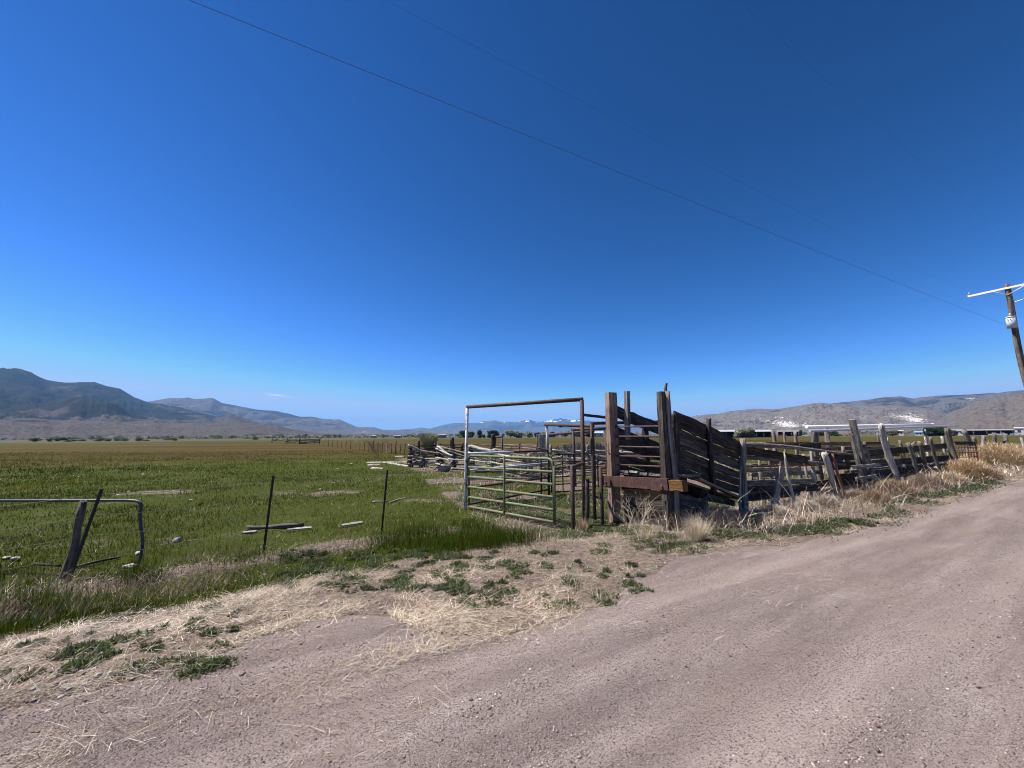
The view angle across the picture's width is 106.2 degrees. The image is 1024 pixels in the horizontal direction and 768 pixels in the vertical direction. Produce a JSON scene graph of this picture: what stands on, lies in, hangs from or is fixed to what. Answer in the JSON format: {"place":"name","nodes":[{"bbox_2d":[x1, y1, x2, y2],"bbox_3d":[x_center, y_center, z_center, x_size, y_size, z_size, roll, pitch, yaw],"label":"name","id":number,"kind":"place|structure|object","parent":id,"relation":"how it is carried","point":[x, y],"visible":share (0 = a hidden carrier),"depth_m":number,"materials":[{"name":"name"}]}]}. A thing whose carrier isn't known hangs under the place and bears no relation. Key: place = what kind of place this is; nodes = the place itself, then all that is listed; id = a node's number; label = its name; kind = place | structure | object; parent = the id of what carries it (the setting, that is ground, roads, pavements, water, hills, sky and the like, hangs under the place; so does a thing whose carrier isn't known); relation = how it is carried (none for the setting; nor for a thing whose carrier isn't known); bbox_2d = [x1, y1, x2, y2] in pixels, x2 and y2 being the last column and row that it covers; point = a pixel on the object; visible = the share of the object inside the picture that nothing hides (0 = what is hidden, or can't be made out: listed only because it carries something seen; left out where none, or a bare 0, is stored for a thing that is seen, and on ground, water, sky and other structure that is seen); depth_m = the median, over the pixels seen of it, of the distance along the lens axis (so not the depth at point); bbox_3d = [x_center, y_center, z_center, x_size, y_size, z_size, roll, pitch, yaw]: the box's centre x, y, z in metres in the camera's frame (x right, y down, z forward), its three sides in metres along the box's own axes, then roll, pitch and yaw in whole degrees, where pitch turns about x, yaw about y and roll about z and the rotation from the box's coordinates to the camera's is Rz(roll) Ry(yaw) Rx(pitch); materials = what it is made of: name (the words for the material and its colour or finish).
{"place":"outdoors","nodes":[
{"label":"outdoors","id":0,"kind":"place"},
{"bbox_2d":[0,368,262,423],"bbox_3d":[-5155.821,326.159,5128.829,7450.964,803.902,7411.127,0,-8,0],"label":"mountain slope","id":1,"kind":"structure","parent":0,"point":[24,394],"depth_m":3746.46,"materials":[{"name":"stone"}]},
{"bbox_2d":[0,418,329,439],"bbox_3d":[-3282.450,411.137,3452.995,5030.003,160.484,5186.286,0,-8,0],"label":"foothill bench","id":2,"kind":"object","parent":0,"point":[26,429],"visible":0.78,"depth_m":1779.06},
{"bbox_2d":[148,397,454,436],"bbox_3d":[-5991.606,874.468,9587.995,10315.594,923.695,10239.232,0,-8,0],"label":"mesa ridge","id":3,"kind":"structure","parent":0,"point":[212,406],"depth_m":7953.91,"materials":[{"name":"stone"}]},
{"bbox_2d":[0,479,1023,767],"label":"gravel road","id":4,"kind":"structure","parent":0,"point":[594,671],"depth_m":2.65,"materials":[{"name":"gravel"}]},
{"bbox_2d":[0,434,1023,710],"bbox_3d":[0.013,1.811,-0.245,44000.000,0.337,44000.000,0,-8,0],"label":"ground","id":5,"kind":"structure","parent":0,"point":[438,490],"depth_m":8.07,"materials":[{"name":"soil"}]},
{"bbox_2d":[29,438,41,441],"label":"tree","id":6,"kind":"object","parent":5,"relation":"on","point":[35,439],"visible":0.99,"depth_m":296.56,"materials":[{"name":"green plant"}]},
{"bbox_2d":[31,562,58,566],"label":"fallen branch","id":7,"kind":"object","parent":5,"relation":"on","point":[40,564],"visible":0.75,"depth_m":5.96,"materials":[{"name":"grey wood"}]},
{"bbox_2d":[56,437,71,440],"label":"tree","id":8,"kind":"object","parent":5,"relation":"on","point":[63,438],"visible":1,"depth_m":291.72,"materials":[{"name":"green plant"}]},
{"bbox_2d":[0,499,143,569],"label":"bent pipe gate","id":9,"kind":"structure","parent":5,"relation":"on","point":[139,502],"depth_m":5.80,"materials":[{"name":"metal"}]},
{"bbox_2d":[76,556,120,567],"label":"fallen branch","id":10,"kind":"object","parent":5,"relation":"on","point":[108,559],"visible":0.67,"depth_m":6.11,"materials":[{"name":"grey wood"}]},
{"bbox_2d":[0,467,462,582],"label":"wire fence","id":11,"kind":"object","parent":5,"relation":"on","point":[74,553],"visible":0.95,"depth_m":5.44,"materials":[{"name":"black metal"}]},
{"bbox_2d":[246,523,303,530],"bbox_3d":[-5.116,3.092,8.309,1.139,0.141,0.124,1,-16,-10],"label":"fallen log","id":12,"kind":"object","parent":5,"relation":"on","point":[286,525],"visible":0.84,"depth_m":8.29,"materials":[{"name":"grey wood"}]},
{"bbox_2d":[0,512,588,638],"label":"tall grass","id":13,"kind":"structure","parent":5,"relation":"on","point":[489,539],"depth_m":6.02,"materials":[{"name":"green plant"}]},
{"bbox_2d":[271,438,319,443],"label":"stockyard","id":14,"kind":"structure","parent":5,"relation":"on","point":[296,441],"depth_m":124.44,"materials":[{"name":"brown wood"}]},
{"bbox_2d":[286,526,311,530],"bbox_3d":[-4.520,3.067,8.162,0.493,0.037,0.056,3,7,-27],"label":"fallen board","id":15,"kind":"object","parent":5,"relation":"on","point":[306,527],"visible":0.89,"depth_m":8.16,"materials":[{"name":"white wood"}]},
{"bbox_2d":[341,521,362,525],"bbox_3d":[-3.562,3.118,8.586,0.486,0.035,0.067,7,9,-44],"label":"fallen board","id":16,"kind":"object","parent":5,"relation":"on","point":[353,523],"visible":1,"depth_m":8.57,"materials":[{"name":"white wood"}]},
{"bbox_2d":[305,440,414,454],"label":"wire fence","id":17,"kind":"object","parent":5,"relation":"on","point":[372,445],"visible":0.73,"depth_m":49.64,"materials":[{"name":"brown wood"}]},
{"bbox_2d":[360,437,398,458],"bbox_3d":[-12.081,5.695,35.227,3.434,2.228,2.861,3,-8,-22],"label":"dead shrub","id":18,"kind":"object","parent":5,"relation":"on","point":[378,446],"visible":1,"depth_m":34.98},
{"bbox_2d":[419,432,438,451],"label":"willow bush","id":19,"kind":"object","parent":5,"relation":"on","point":[428,439],"visible":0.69,"depth_m":44.78,"materials":[{"name":"green plant"}]},
{"bbox_2d":[434,461,450,470],"bbox_3d":[-3.898,4.629,21.688,0.994,0.551,0.508,0,-8,0],"label":"feed trough","id":20,"kind":"object","parent":5,"relation":"on","point":[443,467],"visible":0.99,"depth_m":21.48,"materials":[{"name":"metal"}]},
{"bbox_2d":[0,430,918,440],"bbox_3d":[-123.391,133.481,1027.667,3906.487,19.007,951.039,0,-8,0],"label":"tree line","id":21,"kind":"object","parent":5,"relation":"on","point":[228,436],"visible":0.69,"depth_m":795.08,"materials":[{"name":"green plant"}]},
{"bbox_2d":[457,430,469,437],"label":"tree","id":22,"kind":"object","parent":5,"relation":"on","point":[462,434],"visible":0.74,"depth_m":424.97,"materials":[{"name":"green plant"}]},
{"bbox_2d":[407,434,527,476],"bbox_3d":[-2.538,3.993,21.694,10.230,2.360,1.688,-8,-10,43],"label":"log pen","id":23,"kind":"object","parent":5,"relation":"on","point":[452,459],"visible":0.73,"depth_m":22.80,"materials":[{"name":"grey wood"}]},
{"bbox_2d":[407,440,538,464],"bbox_3d":[-3.883,5.697,32.581,10.418,1.877,8.363,2,-8,-20],"label":"log fence","id":24,"kind":"object","parent":5,"relation":"on","point":[418,446],"visible":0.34,"depth_m":34.44,"materials":[{"name":"grey wood"}]},
{"bbox_2d":[473,470,515,472],"bbox_3d":[-0.691,3.602,15.802,1.849,0.125,0.107,5,-14,-19],"label":"loose rail","id":25,"kind":"object","parent":5,"relation":"on","point":[486,471],"visible":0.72,"depth_m":15.70,"materials":[{"name":"grey wood"}]},
{"bbox_2d":[510,464,545,467],"bbox_3d":[0.660,3.513,16.470,2.034,0.116,0.115,-3,-12,-18],"label":"loose rail","id":26,"kind":"object","parent":25,"relation":"on","point":[527,466],"visible":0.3,"depth_m":16.42,"materials":[{"name":"grey wood"}]},
{"bbox_2d":[0,491,997,726],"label":"soil clods","id":27,"kind":"object","parent":5,"relation":"on","point":[144,688],"visible":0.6,"depth_m":3.65,"materials":[{"name":"soil"}]},
{"bbox_2d":[495,436,502,460],"bbox_3d":[-0.929,4.665,26.152,0.326,2.287,1.371,5,-9,-33],"label":"pipe gateway","id":28,"kind":"object","parent":5,"relation":"on","point":[501,437],"visible":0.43,"depth_m":25.68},
{"bbox_2d":[0,478,1011,685],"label":"weeds","id":29,"kind":"object","parent":5,"relation":"on","point":[69,651],"visible":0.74,"depth_m":5.00,"materials":[{"name":"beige plant"}]},
{"bbox_2d":[467,450,548,505],"bbox_3d":[-0.012,2.809,11.607,3.357,1.577,0.069,7,-11,-43],"label":"pipe fence","id":30,"kind":"object","parent":5,"relation":"on","point":[541,490],"visible":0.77,"depth_m":11.62,"materials":[{"name":"silver metal"}]},
{"bbox_2d":[0,445,1016,639],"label":"pasture grass","id":31,"kind":"structure","parent":5,"relation":"on","point":[33,506],"depth_m":10.72,"materials":[{"name":"green plant"}]},
{"bbox_2d":[505,430,514,437],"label":"tree","id":32,"kind":"object","parent":5,"relation":"on","point":[510,433],"visible":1,"depth_m":394.93,"materials":[{"name":"green plant"}]},
{"bbox_2d":[0,456,1023,767],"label":"dead straw","id":33,"kind":"object","parent":5,"relation":"on","point":[294,616],"visible":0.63,"depth_m":3.61,"materials":[{"name":"plant"}]},
{"bbox_2d":[0,453,1023,630],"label":"dry brush","id":34,"kind":"object","parent":5,"relation":"on","point":[648,516],"visible":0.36,"depth_m":6.83,"materials":[{"name":"plant"}]},
{"bbox_2d":[499,476,529,478],"bbox_3d":[0.321,4.147,16.980,1.896,0.101,0.115,6,-14,-18],"label":"loose rail","id":35,"kind":"object","parent":5,"relation":"on","point":[515,477],"visible":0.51,"depth_m":16.89,"materials":[{"name":"grey wood"}]},
{"bbox_2d":[511,446,536,460],"bbox_3d":[0.866,5.326,29.552,0.080,1.128,2.821,7,-10,-43],"label":"tube panel","id":36,"kind":"object","parent":5,"relation":"on","point":[515,449],"visible":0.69,"depth_m":29.67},
{"bbox_2d":[464,397,585,520],"bbox_3d":[0.191,1.988,9.596,3.457,3.130,0.122,-5,-9,31],"label":"pipe gateway","id":37,"kind":"object","parent":5,"relation":"on","point":[582,435],"visible":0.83,"depth_m":9.41,"materials":[{"name":"metal"}]},
{"bbox_2d":[467,454,555,524],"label":"field gate","id":38,"kind":"structure","parent":37,"relation":"attached to","point":[552,484],"depth_m":9.04,"materials":[{"name":"metal"}]},
{"bbox_2d":[584,414,604,418],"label":"tie beam","id":39,"kind":"structure","parent":37,"relation":"attached to","point":[595,416],"depth_m":8.83,"materials":[{"name":"brown wood"}]},
{"bbox_2d":[525,431,532,437],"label":"tree","id":40,"kind":"object","parent":5,"relation":"on","point":[528,434],"visible":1,"depth_m":394.06,"materials":[{"name":"green plant"}]},
{"bbox_2d":[539,436,544,466],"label":"upright slab","id":41,"kind":"structure","parent":5,"relation":"on","point":[541,442],"depth_m":24.68,"materials":[{"name":"grey wood"}]},
{"bbox_2d":[536,430,594,460],"bbox_3d":[2.981,4.095,23.159,0.152,2.549,7.540,2,-8,-19],"label":"pipe gateway","id":42,"kind":"object","parent":5,"relation":"on","point":[562,433],"visible":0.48,"depth_m":23.32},
{"bbox_2d":[544,423,596,521],"bbox_3d":[1.549,2.382,10.859,0.169,2.667,4.070,1,-8,-11],"label":"pipe gateway","id":43,"kind":"object","parent":5,"relation":"on","point":[591,426],"visible":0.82,"depth_m":9.01,"materials":[{"name":"metal"}]},
{"bbox_2d":[590,420,657,424],"bbox_3d":[3.253,1.022,10.262,3.642,0.190,0.079,6,-10,-40],"label":"pipe rail","id":44,"kind":"object","parent":43,"relation":"attached to","point":[602,422],"visible":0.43,"depth_m":9.31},
{"bbox_2d":[550,453,595,492],"bbox_3d":[2.086,2.975,12.967,1.788,1.259,0.050,3,-8,-23],"label":"tube panel","id":45,"kind":"object","parent":5,"relation":"on","point":[562,469],"visible":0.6,"depth_m":12.86,"materials":[{"name":"metal"}]},
{"bbox_2d":[570,462,584,529],"bbox_3d":[1.442,2.513,8.264,0.089,1.616,0.873,-5,-9,28],"label":"pipe post","id":46,"kind":"object","parent":5,"relation":"on","point":[572,467],"visible":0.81,"depth_m":7.92,"materials":[{"name":"metal"}]},
{"bbox_2d":[573,518,588,530],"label":"bunchgrass","id":47,"kind":"object","parent":5,"relation":"on","point":[579,525],"visible":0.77,"depth_m":7.60,"materials":[{"name":"plant"}]},
{"bbox_2d":[583,478,590,525],"bbox_3d":[1.616,2.684,8.232,0.158,1.314,0.157,0,-8,0],"label":"wooden post","id":48,"kind":"object","parent":5,"relation":"on","point":[587,501],"visible":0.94,"depth_m":8.22,"materials":[{"name":"brown wood"}]},
{"bbox_2d":[571,427,606,486],"bbox_3d":[3.051,2.977,14.983,1.424,2.574,0.127,-4,-8,23],"label":"pipe gateway","id":49,"kind":"object","parent":5,"relation":"on","point":[578,429],"visible":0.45,"depth_m":15.12,"materials":[{"name":"metal"}]},
{"bbox_2d":[528,444,659,474],"bbox_3d":[3.895,3.937,19.416,6.094,1.716,6.429,-6,-10,37],"label":"side log fence","id":50,"kind":"object","parent":5,"relation":"on","point":[560,457],"visible":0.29,"depth_m":21.16,"materials":[{"name":"grey wood"}]},
{"bbox_2d":[599,467,603,525],"bbox_3d":[1.948,2.574,8.347,0.083,1.515,0.078,0,-8,0],"label":"pipe post","id":51,"kind":"object","parent":5,"relation":"on","point":[601,496],"visible":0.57,"depth_m":8.33,"materials":[{"name":"metal"}]},
{"bbox_2d":[555,441,658,459],"bbox_3d":[8.135,5.340,30.562,9.426,1.585,0.162,0,-8,0],"label":"board windbreak","id":52,"kind":"object","parent":5,"relation":"on","point":[599,446],"visible":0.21,"depth_m":30.56,"materials":[{"name":"grey wood"}]},
{"bbox_2d":[597,452,652,486],"bbox_3d":[4.453,3.178,14.400,2.930,1.208,0.049,2,-8,-20],"label":"tube panel","id":53,"kind":"object","parent":5,"relation":"on","point":[630,453],"visible":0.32,"depth_m":13.96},
{"bbox_2d":[610,492,660,533],"bbox_3d":[2.204,2.300,6.805,0.790,0.747,0.886,-5,-9,29],"label":"dead shrub","id":54,"kind":"object","parent":5,"relation":"on","point":[642,520],"visible":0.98,"depth_m":6.83,"materials":[{"name":"plant"}]},
{"bbox_2d":[634,525,659,538],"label":"bunchgrass","id":55,"kind":"object","parent":5,"relation":"on","point":[646,534],"visible":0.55,"depth_m":6.49,"materials":[{"name":"plant"}]},
{"bbox_2d":[603,383,748,530],"bbox_3d":[3.873,1.777,8.652,3.507,3.258,2.163,5,-9,-33],"label":"loading chute","id":56,"kind":"object","parent":5,"relation":"on","point":[669,477],"visible":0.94,"depth_m":8.17,"materials":[{"name":"brown wood"}]},
{"bbox_2d":[676,512,717,541],"bbox_3d":[2.993,2.306,6.247,0.777,0.486,0.809,0,-8,0],"label":"bunchgrass","id":57,"kind":"object","parent":5,"relation":"on","point":[696,532],"visible":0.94,"depth_m":6.18,"materials":[{"name":"plant"}]},
{"bbox_2d":[694,502,744,528],"bbox_3d":[3.950,2.464,7.316,1.045,0.479,1.058,0,-8,0],"label":"tumbleweed","id":58,"kind":"object","parent":5,"relation":"on","point":[721,513],"visible":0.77,"depth_m":7.24,"materials":[{"name":"plant"}]},
{"bbox_2d":[719,430,734,436],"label":"open shed","id":59,"kind":"structure","parent":5,"relation":"on","point":[730,433],"depth_m":257.32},
{"bbox_2d":[733,429,748,437],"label":"tree","id":60,"kind":"object","parent":5,"relation":"on","point":[739,433],"visible":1,"depth_m":226.79,"materials":[{"name":"green plant"}]},
{"bbox_2d":[740,427,755,437],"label":"tree","id":61,"kind":"object","parent":5,"relation":"on","point":[751,434],"visible":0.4,"depth_m":228.60,"materials":[{"name":"green plant"}]},
{"bbox_2d":[740,508,768,523],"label":"tumbleweed","id":62,"kind":"object","parent":5,"relation":"on","point":[755,517],"visible":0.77,"depth_m":7.56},
{"bbox_2d":[754,430,771,436],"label":"open shed","id":63,"kind":"structure","parent":5,"relation":"on","point":[762,433],"depth_m":260.56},
{"bbox_2d":[762,503,796,517],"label":"tumbleweed","id":64,"kind":"object","parent":5,"relation":"on","point":[783,511],"visible":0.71,"depth_m":8.04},
{"bbox_2d":[777,430,798,435],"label":"open shed","id":65,"kind":"structure","parent":5,"relation":"on","point":[788,433],"depth_m":332.72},
{"bbox_2d":[792,498,823,511],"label":"tumbleweed","id":66,"kind":"object","parent":5,"relation":"on","point":[811,503],"visible":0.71,"depth_m":8.61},
{"bbox_2d":[810,491,842,507],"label":"tumbleweed","id":67,"kind":"object","parent":5,"relation":"on","point":[818,500],"visible":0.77,"depth_m":9.00,"materials":[{"name":"plant"}]},
{"bbox_2d":[765,428,894,479],"bbox_3d":[14.842,3.144,17.317,12.885,2.585,0.468,4,-9,-30],"label":"corral fence","id":68,"kind":"object","parent":5,"relation":"on","point":[827,444],"visible":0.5,"depth_m":16.22,"materials":[{"name":"grey wood"}]},
{"bbox_2d":[829,431,842,435],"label":"tree","id":69,"kind":"object","parent":5,"relation":"on","point":[832,433],"visible":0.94,"depth_m":295.81,"materials":[{"name":"green plant"}]},
{"bbox_2d":[746,419,958,506],"bbox_3d":[12.585,2.515,13.210,16.878,2.500,1.457,4,-9,-28],"label":"corral fence","id":70,"kind":"object","parent":5,"relation":"on","point":[867,470],"visible":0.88,"depth_m":11.26,"materials":[{"name":"grey wood"}]},
{"bbox_2d":[751,464,775,485],"bbox_3d":[8.285,3.004,12.650,0.783,0.756,0.040,-1,-8,2],"label":"tube panel","id":71,"kind":"object","parent":70,"relation":"attached to","point":[764,478],"visible":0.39,"depth_m":12.63,"materials":[{"name":"black metal"}]},
{"bbox_2d":[805,423,934,428],"bbox_3d":[15.486,1.728,16.046,13.243,0.309,0.118,4,-9,-30],"label":"irrigation pipe","id":72,"kind":"object","parent":70,"relation":"on","point":[845,426],"visible":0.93,"depth_m":14.98,"materials":[{"name":"metal"}]},
{"bbox_2d":[809,425,956,431],"bbox_3d":[16.657,1.871,16.478,16.267,0.370,0.091,4,-9,-30],"label":"irrigation pipe","id":73,"kind":"object","parent":70,"relation":"on","point":[825,430],"visible":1,"depth_m":15.09,"materials":[{"name":"metal"}]},
{"bbox_2d":[843,488,863,499],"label":"tumbleweed","id":74,"kind":"object","parent":5,"relation":"on","point":[852,493],"visible":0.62,"depth_m":10.09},
{"bbox_2d":[859,488,896,502],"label":"tumbleweed","id":75,"kind":"object","parent":5,"relation":"on","point":[874,493],"visible":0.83,"depth_m":9.60,"materials":[{"name":"plant"}]},
{"bbox_2d":[866,476,920,496],"bbox_3d":[10.569,2.812,10.689,1.256,0.566,1.257,0,-8,0],"label":"tumbleweed","id":76,"kind":"object","parent":5,"relation":"on","point":[890,484],"visible":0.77,"depth_m":10.54,"materials":[{"name":"plant"}]},
{"bbox_2d":[886,430,900,436],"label":"tree","id":77,"kind":"object","parent":5,"relation":"on","point":[893,433],"visible":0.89,"depth_m":236.23,"materials":[{"name":"green plant"}]},
{"bbox_2d":[923,429,930,463],"bbox_3d":[19.400,3.235,17.950,0.270,2.261,0.109,4,-9,-30],"label":"post","id":78,"kind":"object","parent":5,"relation":"on","point":[925,438],"visible":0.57,"depth_m":18.03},
{"bbox_2d":[906,471,954,489],"bbox_3d":[12.941,2.978,12.012,1.297,0.559,1.300,0,-8,0],"label":"tumbleweed","id":79,"kind":"object","parent":5,"relation":"on","point":[929,477],"visible":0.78,"depth_m":11.87,"materials":[{"name":"plant"}]},
{"bbox_2d":[922,427,938,435],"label":"tree","id":80,"kind":"object","parent":5,"relation":"on","point":[932,431],"visible":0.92,"depth_m":255.99,"materials":[{"name":"green plant"}]},
{"bbox_2d":[936,427,946,435],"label":"tree","id":81,"kind":"object","parent":5,"relation":"on","point":[940,432],"visible":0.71,"depth_m":258.17,"materials":[{"name":"green plant"}]},
{"bbox_2d":[929,469,971,485],"bbox_3d":[14.329,3.050,12.655,1.276,0.564,1.290,0,-8,0],"label":"tumbleweed","id":82,"kind":"object","parent":5,"relation":"on","point":[951,475],"visible":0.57,"depth_m":12.44,"materials":[{"name":"plant"}]},
{"bbox_2d":[943,429,957,435],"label":"tree","id":83,"kind":"object","parent":5,"relation":"on","point":[954,432],"visible":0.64,"depth_m":250.62,"materials":[{"name":"green plant"}]},
{"bbox_2d":[953,441,978,464],"bbox_3d":[20.908,3.326,17.646,3.537,1.417,0.070,4,-9,-30],"label":"rusty grid","id":84,"kind":"object","parent":5,"relation":"on","point":[963,443],"visible":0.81,"depth_m":17.76,"materials":[{"name":"brown metal"}]},
{"bbox_2d":[942,457,995,478],"bbox_3d":[17.744,3.184,15.003,1.682,0.897,1.646,0,-8,0],"label":"tumbleweed","id":85,"kind":"object","parent":5,"relation":"on","point":[967,465],"visible":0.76,"depth_m":14.83,"materials":[{"name":"plant"}]},
{"bbox_2d":[963,466,1007,478],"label":"tumbleweed","id":86,"kind":"object","parent":5,"relation":"on","point":[997,474],"visible":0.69,"depth_m":14.35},
{"bbox_2d":[967,429,1014,434],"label":"open shed","id":87,"kind":"structure","parent":5,"relation":"on","point":[987,431],"depth_m":320.37,"materials":[{"name":"metal"}]},
{"bbox_2d":[960,440,1023,469],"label":"tumbleweed","id":88,"kind":"object","parent":5,"relation":"on","point":[985,453],"visible":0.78,"depth_m":18.49,"materials":[{"name":"plant"}]},
{"bbox_2d":[961,429,1023,459],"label":"post row","id":89,"kind":"object","parent":5,"relation":"on","point":[965,433],"visible":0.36,"depth_m":21.30,"materials":[{"name":"grey wood"}]},
{"bbox_2d":[967,283,1023,385],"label":"utility pole","id":90,"kind":"object","parent":5,"relation":"on","point":[1011,320],"visible":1,"depth_m":23.03,"materials":[{"name":"brown wood"}]},
{"bbox_2d":[189,0,1012,327],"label":"power line","id":91,"kind":"object","parent":90,"relation":"attached to","point":[499,124],"visible":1,"depth_m":6.74,"materials":[{"name":"metal"}]},
{"bbox_2d":[395,5,937,278],"bbox_3d":[6.054,-6.532,11.245,53.746,1.926,0.002,4,-9,-30],"label":"power line","id":92,"kind":"object","parent":90,"relation":"attached to","point":[621,121],"visible":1,"depth_m":9.19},
{"bbox_2d":[737,0,1022,249],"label":"power line","id":93,"kind":"object","parent":90,"relation":"attached to","point":[870,118],"visible":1,"depth_m":13.59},
{"bbox_2d":[995,443,1023,462],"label":"tumbleweed","id":94,"kind":"object","parent":5,"relation":"on","point":[1020,446],"visible":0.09,"depth_m":21.97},
{"bbox_2d":[1014,427,1023,434],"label":"barn","id":95,"kind":"structure","parent":5,"relation":"on","point":[1020,430],"depth_m":297.55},
{"bbox_3d":[1.630,4.030,16.583,1.805,0.102,0.136,2,-13,-20],"label":"loose rail","id":96,"kind":"object","parent":5,"relation":"on","visible":0},
{"bbox_2d":[560,470,590,472],"bbox_3d":[2.904,3.857,16.927,1.766,0.115,0.114,9,-15,-19],"label":"loose rail","id":97,"kind":"object","parent":96,"relation":"on","point":[576,471],"visible":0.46,"depth_m":16.88,"materials":[{"name":"grey wood"}]},
{"bbox_2d":[0,0,1023,429],"label":"sky","id":98,"kind":"structure","parent":0,"point":[197,201],"materials":[{"name":"blue"}]},
{"bbox_2d":[401,428,658,435],"bbox_3d":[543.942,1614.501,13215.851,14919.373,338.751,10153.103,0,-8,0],"label":"ridge","id":99,"kind":"structure","parent":0,"point":[448,431],"depth_m":12271.99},
{"bbox_2d":[431,418,642,431],"bbox_3d":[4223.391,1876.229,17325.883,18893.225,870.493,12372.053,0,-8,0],"label":"snow mountains","id":100,"kind":"structure","parent":0,"point":[524,426],"depth_m":17284.19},
{"bbox_2d":[594,431,602,436],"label":"farm house","id":101,"kind":"structure","parent":0,"point":[598,433],"depth_m":396.74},
{"bbox_2d":[681,402,946,433],"bbox_3d":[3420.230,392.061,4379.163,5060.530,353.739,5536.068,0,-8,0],"label":"clay hills","id":102,"kind":"structure","parent":0,"point":[801,417],"depth_m":3025.34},
{"bbox_2d":[914,431,922,435],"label":"farm house","id":103,"kind":"structure","parent":0,"point":[918,433],"depth_m":297.64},
{"bbox_2d":[830,390,1023,413],"bbox_3d":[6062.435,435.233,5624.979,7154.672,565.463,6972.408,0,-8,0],"label":"dark ridge","id":104,"kind":"structure","parent":0,"point":[947,404],"depth_m":5115.18,"materials":[{"name":"stone"}]},
{"bbox_2d":[874,394,1023,433],"bbox_3d":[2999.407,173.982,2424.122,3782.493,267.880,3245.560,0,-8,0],"label":"bare hill","id":105,"kind":"structure","parent":0,"point":[1003,412],"depth_m":1539.98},
{"bbox_2d":[951,429,962,435],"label":"farm house","id":106,"kind":"structure","parent":0,"point":[959,433],"depth_m":287.01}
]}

